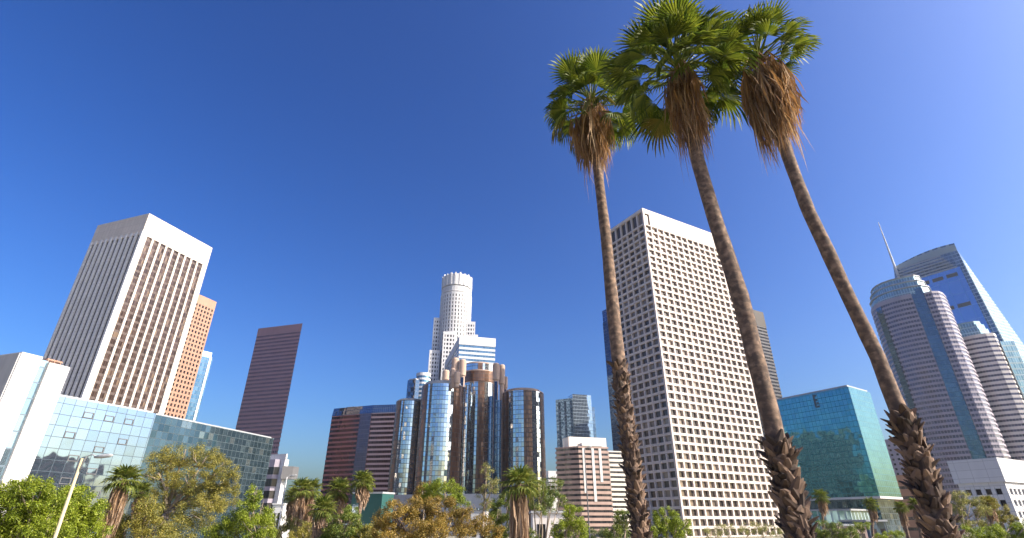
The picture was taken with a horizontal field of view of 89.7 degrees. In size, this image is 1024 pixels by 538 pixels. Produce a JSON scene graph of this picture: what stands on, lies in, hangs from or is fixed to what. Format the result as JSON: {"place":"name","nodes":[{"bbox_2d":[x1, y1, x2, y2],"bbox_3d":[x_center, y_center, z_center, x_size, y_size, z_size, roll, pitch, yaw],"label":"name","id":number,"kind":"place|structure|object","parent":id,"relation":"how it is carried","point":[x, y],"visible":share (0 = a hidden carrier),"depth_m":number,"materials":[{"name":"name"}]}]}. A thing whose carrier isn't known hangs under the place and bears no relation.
{"place":"outdoors","nodes":[
{"label":"outdoors","id":0,"kind":"place"},
{"bbox_2d":[43,213,211,414],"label":"office tower","id":1,"kind":"structure","parent":0,"point":[119,335],"depth_m":261.81,"materials":[{"name":"concrete"}]},
{"bbox_2d":[164,294,216,418],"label":"office tower","id":2,"kind":"structure","parent":0,"point":[186,371],"depth_m":415.04,"materials":[{"name":"concrete"}]},
{"bbox_2d":[185,351,212,420],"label":"office tower","id":3,"kind":"structure","parent":0,"point":[194,405],"depth_m":515.69,"materials":[{"name":"blue glass"}]},
{"bbox_2d":[125,413,273,537],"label":"glass building","id":4,"kind":"structure","parent":0,"point":[249,453],"depth_m":152.54,"materials":[{"name":"teal glass"}]},
{"bbox_2d":[235,323,302,454],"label":"office tower","id":5,"kind":"structure","parent":0,"point":[263,406],"depth_m":525.24,"materials":[{"name":"brown stone"}]},
{"bbox_2d":[256,454,298,537],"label":"office building","id":6,"kind":"structure","parent":0,"point":[280,471],"depth_m":214.62,"materials":[{"name":"concrete"}]},
{"bbox_2d":[272,503,288,537],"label":"building","id":7,"kind":"structure","parent":0,"point":[277,508],"depth_m":154.20,"materials":[{"name":"white concrete"}]},
{"bbox_2d":[319,404,395,528],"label":"office building","id":8,"kind":"structure","parent":0,"point":[360,438],"depth_m":437.20,"materials":[{"name":"brown concrete"}]},
{"bbox_2d":[416,372,430,398],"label":"glass tower","id":9,"kind":"structure","parent":0,"point":[423,377],"depth_m":497.74,"materials":[{"name":"glass"}]},
{"bbox_2d":[428,272,477,380],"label":"skyscraper","id":10,"kind":"structure","parent":0,"point":[452,323],"depth_m":659.07,"materials":[{"name":"grey concrete"}]},
{"bbox_2d":[444,335,495,379],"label":"office building","id":11,"kind":"structure","parent":0,"point":[468,349],"depth_m":520.41,"materials":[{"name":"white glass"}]},
{"bbox_2d":[387,357,556,534],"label":"hotel","id":12,"kind":"structure","parent":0,"point":[463,425],"depth_m":344.86,"materials":[{"name":"blue glass"}]},
{"bbox_2d":[470,508,489,537],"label":"building","id":13,"kind":"structure","parent":0,"point":[477,511],"depth_m":108.30,"materials":[{"name":"grey concrete"}]},
{"bbox_2d":[0,0,1023,520],"label":"sky","id":14,"kind":"structure","parent":0,"point":[335,160],"materials":[{"name":"blue"}]},
{"bbox_2d":[529,511,564,537],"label":"building","id":15,"kind":"structure","parent":0,"point":[552,516],"depth_m":85.34,"materials":[{"name":"beige concrete"}]},
{"bbox_2d":[537,524,545,537],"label":"window","id":16,"kind":"structure","parent":15,"relation":"in","point":[544,525],"depth_m":84.67,"materials":[{"name":"black glass"}]},
{"bbox_2d":[546,471,557,510],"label":"office building","id":17,"kind":"structure","parent":0,"point":[549,474],"depth_m":651.24,"materials":[{"name":"white concrete"}]},
{"bbox_2d":[556,394,596,447],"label":"glass tower","id":18,"kind":"structure","parent":0,"point":[575,415],"depth_m":585.19,"materials":[{"name":"blue glass"}]},
{"bbox_2d":[555,437,613,531],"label":"office building","id":19,"kind":"structure","parent":0,"point":[570,466],"depth_m":399.76,"materials":[{"name":"beige concrete"}]},
{"bbox_2d":[602,309,630,522],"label":"office tower","id":20,"kind":"structure","parent":0,"point":[616,436],"depth_m":519.26,"materials":[{"name":"blue glass"}]},
{"bbox_2d":[608,451,630,529],"bbox_3d":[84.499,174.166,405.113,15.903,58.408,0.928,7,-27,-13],"label":"office building","id":21,"kind":"structure","parent":0,"point":[618,482],"depth_m":406.98,"materials":[{"name":"beige concrete"}]},
{"bbox_2d":[294,522,971,537],"bbox_3d":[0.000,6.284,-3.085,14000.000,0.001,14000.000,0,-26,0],"label":"ground","id":22,"kind":"structure","parent":0,"point":[452,536],"depth_m":250.91,"materials":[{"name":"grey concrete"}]},
{"bbox_2d":[0,352,69,513],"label":"office building","id":23,"kind":"structure","parent":22,"relation":"on","point":[31,386],"depth_m":109.56,"materials":[{"name":"white concrete"}]},
{"bbox_2d":[0,474,79,537],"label":"broadleaf tree","id":24,"kind":"object","parent":22,"relation":"on","point":[26,506],"visible":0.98,"depth_m":30.39,"materials":[{"name":"green plant"}]},
{"bbox_2d":[45,483,114,537],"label":"broadleaf tree","id":25,"kind":"object","parent":22,"relation":"on","point":[85,520],"visible":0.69,"depth_m":33.23,"materials":[{"name":"green plant"}]},
{"bbox_2d":[53,454,112,537],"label":"street lamp","id":26,"kind":"object","parent":22,"relation":"on","point":[80,465],"visible":1,"depth_m":20.23,"materials":[{"name":"grey metal"}]},
{"bbox_2d":[15,394,155,535],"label":"glass building","id":27,"kind":"structure","parent":22,"relation":"on","point":[77,429],"depth_m":121.13,"materials":[{"name":"blue glass"}]},
{"bbox_2d":[98,463,145,537],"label":"fan palm","id":28,"kind":"object","parent":22,"relation":"on","point":[118,498],"visible":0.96,"depth_m":36.39,"materials":[{"name":"plant"}]},
{"bbox_2d":[128,481,153,537],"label":"fan palm","id":29,"kind":"object","parent":22,"relation":"on","point":[143,490],"visible":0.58,"depth_m":47.41,"materials":[{"name":"green plant"}]},
{"bbox_2d":[111,494,180,537],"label":"broadleaf tree","id":30,"kind":"object","parent":22,"relation":"on","point":[139,529],"visible":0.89,"depth_m":37.58,"materials":[{"name":"green plant"}]},
{"bbox_2d":[141,441,243,537],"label":"feathery tree","id":31,"kind":"object","parent":22,"relation":"on","point":[192,487],"visible":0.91,"depth_m":43.89,"materials":[{"name":"green plant"}]},
{"bbox_2d":[200,483,277,537],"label":"broadleaf tree","id":32,"kind":"object","parent":22,"relation":"on","point":[244,517],"visible":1,"depth_m":35.67,"materials":[{"name":"green plant"}]},
{"bbox_2d":[265,512,306,537],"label":"broadleaf tree","id":33,"kind":"object","parent":22,"relation":"on","point":[288,525],"visible":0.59,"depth_m":53.63,"materials":[{"name":"green plant"}]},
{"bbox_2d":[277,475,295,528],"bbox_3d":[-23.912,27.525,53.328,1.099,11.590,0.164,0,-26,0],"label":"street lamp","id":34,"kind":"object","parent":22,"relation":"on","point":[283,500],"visible":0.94,"depth_m":54.70,"materials":[{"name":"grey metal"}]},
{"bbox_2d":[283,487,296,530],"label":"fan palm","id":35,"kind":"object","parent":22,"relation":"on","point":[289,506],"visible":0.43,"depth_m":57.79,"materials":[{"name":"green plant"}]},
{"bbox_2d":[288,476,313,528],"bbox_3d":[-22.583,27.620,53.295,3.099,11.470,2.879,0,-26,0],"label":"fan palm","id":36,"kind":"object","parent":22,"relation":"on","point":[299,494],"visible":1,"depth_m":54.48,"materials":[{"name":"green plant"}]},
{"bbox_2d":[285,520,329,537],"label":"broadleaf tree","id":37,"kind":"object","parent":22,"relation":"on","point":[301,532],"visible":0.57,"depth_m":44.30,"materials":[{"name":"green plant"}]},
{"bbox_2d":[303,478,322,531],"bbox_3d":[-22.340,28.436,55.093,2.982,11.543,2.997,0,-26,0],"label":"fan palm","id":38,"kind":"object","parent":22,"relation":"on","point":[313,491],"visible":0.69,"depth_m":56.31,"materials":[{"name":"green plant"}]},
{"bbox_2d":[306,494,337,537],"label":"fan palm","id":39,"kind":"object","parent":22,"relation":"on","point":[322,512],"visible":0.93,"depth_m":41.12,"materials":[{"name":"green plant"}]},
{"bbox_2d":[323,477,353,535],"bbox_3d":[-17.803,26.753,51.373,3.183,11.361,3.038,-17,-31,31],"label":"fan palm","id":40,"kind":"object","parent":22,"relation":"on","point":[338,495],"visible":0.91,"depth_m":52.82,"materials":[{"name":"green plant"}]},
{"bbox_2d":[319,504,368,537],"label":"broadleaf tree","id":41,"kind":"object","parent":22,"relation":"on","point":[347,530],"visible":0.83,"depth_m":39.82,"materials":[{"name":"green plant"}]},
{"bbox_2d":[349,469,375,525],"bbox_3d":[-15.070,25.629,49.767,2.776,11.860,2.711,0,-26,0],"label":"fan palm","id":42,"kind":"object","parent":22,"relation":"on","point":[362,485],"visible":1,"depth_m":51.32,"materials":[{"name":"green plant"}]},
{"bbox_2d":[350,522,381,537],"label":"broadleaf tree","id":43,"kind":"object","parent":22,"relation":"on","point":[364,533],"visible":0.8,"depth_m":39.15,"materials":[{"name":"green plant"}]},
{"bbox_2d":[356,477,375,516],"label":"fan palm","id":44,"kind":"object","parent":22,"relation":"on","point":[367,499],"visible":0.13,"depth_m":53.10,"materials":[{"name":"plant"}]},
{"bbox_2d":[351,492,394,523],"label":"building","id":45,"kind":"structure","parent":22,"relation":"on","point":[377,501],"depth_m":169.37,"materials":[{"name":"glass"}]},
{"bbox_2d":[406,378,419,398],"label":"glass tower","id":46,"kind":"structure","parent":22,"relation":"on","point":[413,388],"depth_m":474.07,"materials":[{"name":"blue glass"}]},
{"bbox_2d":[407,481,430,528],"bbox_3d":[-8.745,25.775,48.796,2.749,10.763,2.494,23,-34,-38],"label":"broadleaf tree","id":47,"kind":"object","parent":22,"relation":"on","point":[420,487],"visible":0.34,"depth_m":50.52,"materials":[{"name":"green plant"}]},
{"bbox_2d":[367,495,506,537],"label":"ochre tree","id":48,"kind":"object","parent":22,"relation":"on","point":[429,526],"visible":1,"depth_m":33.64,"materials":[{"name":"brown plant"}]},
{"bbox_2d":[418,478,471,537],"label":"broadleaf tree","id":49,"kind":"object","parent":22,"relation":"on","point":[435,486],"visible":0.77,"depth_m":47.18,"materials":[{"name":"green plant"}]},
{"bbox_2d":[474,462,502,536],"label":"broadleaf tree","id":50,"kind":"object","parent":22,"relation":"on","point":[491,486],"visible":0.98,"depth_m":42.09,"materials":[{"name":"green plant"}]},
{"bbox_2d":[481,491,510,534],"bbox_3d":[-1.146,24.065,44.020,3.480,9.619,2.008,0,-26,0],"label":"broadleaf tree","id":51,"kind":"object","parent":22,"relation":"on","point":[495,512],"visible":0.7,"depth_m":45.07,"materials":[{"name":"green plant"}]},
{"bbox_2d":[485,521,540,537],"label":"broadleaf tree","id":52,"kind":"object","parent":22,"relation":"on","point":[531,532],"visible":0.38,"depth_m":42.68,"materials":[{"name":"green plant"}]},
{"bbox_2d":[498,465,541,537],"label":"fan palm","id":53,"kind":"object","parent":22,"relation":"on","point":[519,515],"visible":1,"depth_m":36.10,"materials":[{"name":"plant"}]},
{"bbox_2d":[527,469,567,537],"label":"broadleaf tree","id":54,"kind":"object","parent":22,"relation":"on","point":[547,490],"visible":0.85,"depth_m":43.39,"materials":[{"name":"green plant"}]},
{"bbox_2d":[548,501,590,537],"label":"broadleaf tree","id":55,"kind":"object","parent":22,"relation":"on","point":[578,524],"visible":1,"depth_m":37.24,"materials":[{"name":"green plant"}]},
{"bbox_2d":[584,446,591,537],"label":"street lamp","id":56,"kind":"object","parent":22,"relation":"on","point":[587,492],"visible":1,"depth_m":64.19,"materials":[{"name":"metal"}]},
{"bbox_2d":[560,526,631,537],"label":"hedge","id":57,"kind":"object","parent":22,"relation":"on","point":[600,534],"visible":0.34,"depth_m":65.59,"materials":[{"name":"green plant"}]},
{"bbox_2d":[544,45,652,537],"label":"fan palm","id":58,"kind":"object","parent":22,"relation":"on","point":[593,133],"visible":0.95,"depth_m":16.99,"materials":[{"name":"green plant"}]},
{"bbox_2d":[601,509,630,537],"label":"broadleaf tree","id":59,"kind":"object","parent":22,"relation":"on","point":[618,527],"visible":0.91,"depth_m":39.15,"materials":[{"name":"green plant"}]},
{"bbox_2d":[649,505,692,537],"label":"broadleaf tree","id":60,"kind":"object","parent":22,"relation":"on","point":[676,523],"visible":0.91,"depth_m":37.52,"materials":[{"name":"green plant"}]},
{"bbox_2d":[596,0,818,537],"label":"fan palm","id":61,"kind":"object","parent":22,"relation":"on","point":[685,116],"visible":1,"depth_m":13.28,"materials":[{"name":"green plant"}]},
{"bbox_2d":[701,520,782,537],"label":"wispy tree","id":62,"kind":"object","parent":22,"relation":"on","point":[760,530],"visible":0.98,"depth_m":53.03,"materials":[{"name":"green plant"}]},
{"bbox_2d":[810,489,830,529],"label":"fan palm","id":63,"kind":"object","parent":22,"relation":"on","point":[821,500],"visible":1,"depth_m":77.04,"materials":[{"name":"green plant"}]},
{"bbox_2d":[700,0,965,537],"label":"fan palm","id":64,"kind":"object","parent":22,"relation":"on","point":[771,102],"visible":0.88,"depth_m":12.04,"materials":[{"name":"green plant"}]},
{"bbox_2d":[815,519,861,537],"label":"broadleaf tree","id":65,"kind":"object","parent":22,"relation":"on","point":[835,533],"visible":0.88,"depth_m":53.22,"materials":[{"name":"green plant"}]},
{"bbox_2d":[821,524,867,537],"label":"building","id":66,"kind":"structure","parent":22,"relation":"on","point":[864,535],"depth_m":98.17,"materials":[{"name":"grey stone"}]},
{"bbox_2d":[861,497,879,537],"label":"fan palm","id":67,"kind":"object","parent":22,"relation":"on","point":[872,511],"visible":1,"depth_m":81.05,"materials":[{"name":"green plant"}]},
{"bbox_2d":[852,521,905,537],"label":"broadleaf tree","id":68,"kind":"object","parent":22,"relation":"on","point":[862,529],"visible":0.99,"depth_m":71.16,"materials":[{"name":"green plant"}]},
{"bbox_2d":[892,500,909,537],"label":"fan palm","id":69,"kind":"object","parent":22,"relation":"on","point":[901,509],"visible":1,"depth_m":67.44,"materials":[{"name":"green plant"}]},
{"bbox_2d":[907,497,922,537],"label":"fan palm","id":70,"kind":"object","parent":22,"relation":"on","point":[912,501],"visible":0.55,"depth_m":63.28,"materials":[{"name":"green plant"}]},
{"bbox_2d":[950,490,992,535],"bbox_3d":[48.230,28.280,53.206,5.688,10.130,2.803,10,-28,-20],"label":"acacia tree","id":71,"kind":"object","parent":22,"relation":"on","point":[978,510],"visible":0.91,"depth_m":54.26,"materials":[{"name":"green plant"}]},
{"bbox_2d":[977,495,999,537],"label":"fan palm","id":72,"kind":"object","parent":22,"relation":"on","point":[989,501],"visible":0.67,"depth_m":55.87,"materials":[{"name":"green plant"}]},
{"bbox_2d":[960,519,1023,537],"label":"hedge","id":73,"kind":"object","parent":22,"relation":"on","point":[998,531],"visible":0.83,"depth_m":43.76,"materials":[{"name":"green plant"}]},
{"bbox_2d":[976,495,1020,527],"bbox_3d":[53.935,30.359,57.030,5.130,9.790,3.074,-8,-27,16],"label":"acacia tree","id":74,"kind":"object","parent":22,"relation":"on","point":[1002,518],"visible":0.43,"depth_m":57.58,"materials":[{"name":"green plant"}]},
{"bbox_2d":[610,208,783,537],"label":"office tower","id":75,"kind":"structure","parent":0,"point":[697,420],"depth_m":296.41,"materials":[{"name":"concrete"}]},
{"bbox_2d":[612,231,614,241],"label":"window","id":76,"kind":"structure","parent":75,"relation":"in","point":[613,233],"depth_m":350.15,"materials":[{"name":"black glass"}]},
{"bbox_2d":[617,227,620,238],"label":"window","id":77,"kind":"structure","parent":75,"relation":"in","point":[618,230],"depth_m":346.07,"materials":[{"name":"black glass"}]},
{"bbox_2d":[622,224,625,235],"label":"window","id":78,"kind":"structure","parent":75,"relation":"in","point":[623,226],"depth_m":341.83,"materials":[{"name":"black glass"}]},
{"bbox_2d":[627,221,630,232],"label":"window","id":79,"kind":"structure","parent":75,"relation":"in","point":[628,223],"depth_m":337.48,"materials":[{"name":"black glass"}]},
{"bbox_2d":[633,217,636,228],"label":"window","id":80,"kind":"structure","parent":75,"relation":"in","point":[634,219],"depth_m":333.71,"materials":[{"name":"black glass"}]},
{"bbox_2d":[638,213,642,224],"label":"window","id":81,"kind":"structure","parent":75,"relation":"in","point":[640,215],"depth_m":329.58,"materials":[{"name":"grey glass"}]},
{"bbox_2d":[645,214,648,224],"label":"window","id":82,"kind":"structure","parent":75,"relation":"in","point":[646,216],"depth_m":327.89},
{"bbox_2d":[659,500,663,506],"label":"window","id":83,"kind":"structure","parent":75,"relation":"in","point":[661,502],"depth_m":264.63,"materials":[{"name":"grey glass"}]},
{"bbox_2d":[671,471,675,477],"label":"window","id":84,"kind":"structure","parent":75,"relation":"in","point":[673,474],"depth_m":262.44,"materials":[{"name":"grey glass"}]},
{"bbox_2d":[673,490,677,496],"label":"window","id":85,"kind":"structure","parent":75,"relation":"in","point":[675,492],"depth_m":258.50,"materials":[{"name":"grey glass"}]},
{"bbox_2d":[674,499,679,505],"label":"window","id":86,"kind":"structure","parent":75,"relation":"in","point":[676,501],"depth_m":256.55,"materials":[{"name":"grey glass"}]},
{"bbox_2d":[682,499,686,505],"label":"window","id":87,"kind":"structure","parent":75,"relation":"in","point":[684,500],"depth_m":255.83,"materials":[{"name":"grey glass"}]},
{"bbox_2d":[684,509,688,515],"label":"window","id":88,"kind":"structure","parent":75,"relation":"in","point":[685,510],"depth_m":253.78,"materials":[{"name":"beige glass"}]},
{"bbox_2d":[691,509,695,515],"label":"window","id":89,"kind":"structure","parent":75,"relation":"in","point":[693,511],"depth_m":256.21,"materials":[{"name":"beige glass"}]},
{"bbox_2d":[753,310,781,512],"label":"office tower","id":90,"kind":"structure","parent":0,"point":[762,332],"depth_m":577.07,"materials":[{"name":"concrete"}]},
{"bbox_2d":[809,509,869,529],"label":"glass pavilion","id":91,"kind":"structure","parent":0,"point":[835,515],"depth_m":163.67,"materials":[{"name":"white glass"}]},
{"bbox_2d":[776,385,905,537],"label":"glass building","id":92,"kind":"structure","parent":0,"point":[843,458],"depth_m":191.48,"materials":[{"name":"teal glass"}]},
{"bbox_2d":[839,520,888,537],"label":"building","id":93,"kind":"structure","parent":0,"point":[880,526],"depth_m":111.94,"materials":[{"name":"grey glass"}]},
{"bbox_2d":[885,439,904,474],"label":"office building","id":94,"kind":"structure","parent":0,"point":[895,456],"depth_m":404.51,"materials":[{"name":"concrete"}]},
{"bbox_2d":[894,475,924,537],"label":"office building","id":95,"kind":"structure","parent":0,"point":[912,527],"depth_m":246.58,"materials":[{"name":"concrete"}]},
{"bbox_2d":[869,275,1010,530],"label":"skyscraper","id":96,"kind":"structure","parent":0,"point":[932,367],"depth_m":447.81,"materials":[{"name":"stone"}]},
{"bbox_2d":[878,222,1023,397],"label":"skyscraper","id":97,"kind":"structure","parent":0,"point":[946,270],"depth_m":580.32,"materials":[{"name":"blue glass"}]},
{"bbox_2d":[947,457,1023,536],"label":"office building","id":98,"kind":"structure","parent":0,"point":[1001,480],"depth_m":120.59,"materials":[{"name":"concrete"}]},
{"bbox_2d":[986,489,992,494],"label":"window","id":99,"kind":"structure","parent":98,"relation":"in","point":[988,491],"depth_m":120.01,"materials":[{"name":"black glass"}]},
{"bbox_2d":[957,321,1023,460],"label":"skyscraper","id":100,"kind":"structure","parent":0,"point":[1002,392],"depth_m":470.80,"materials":[{"name":"white concrete"}]}
]}

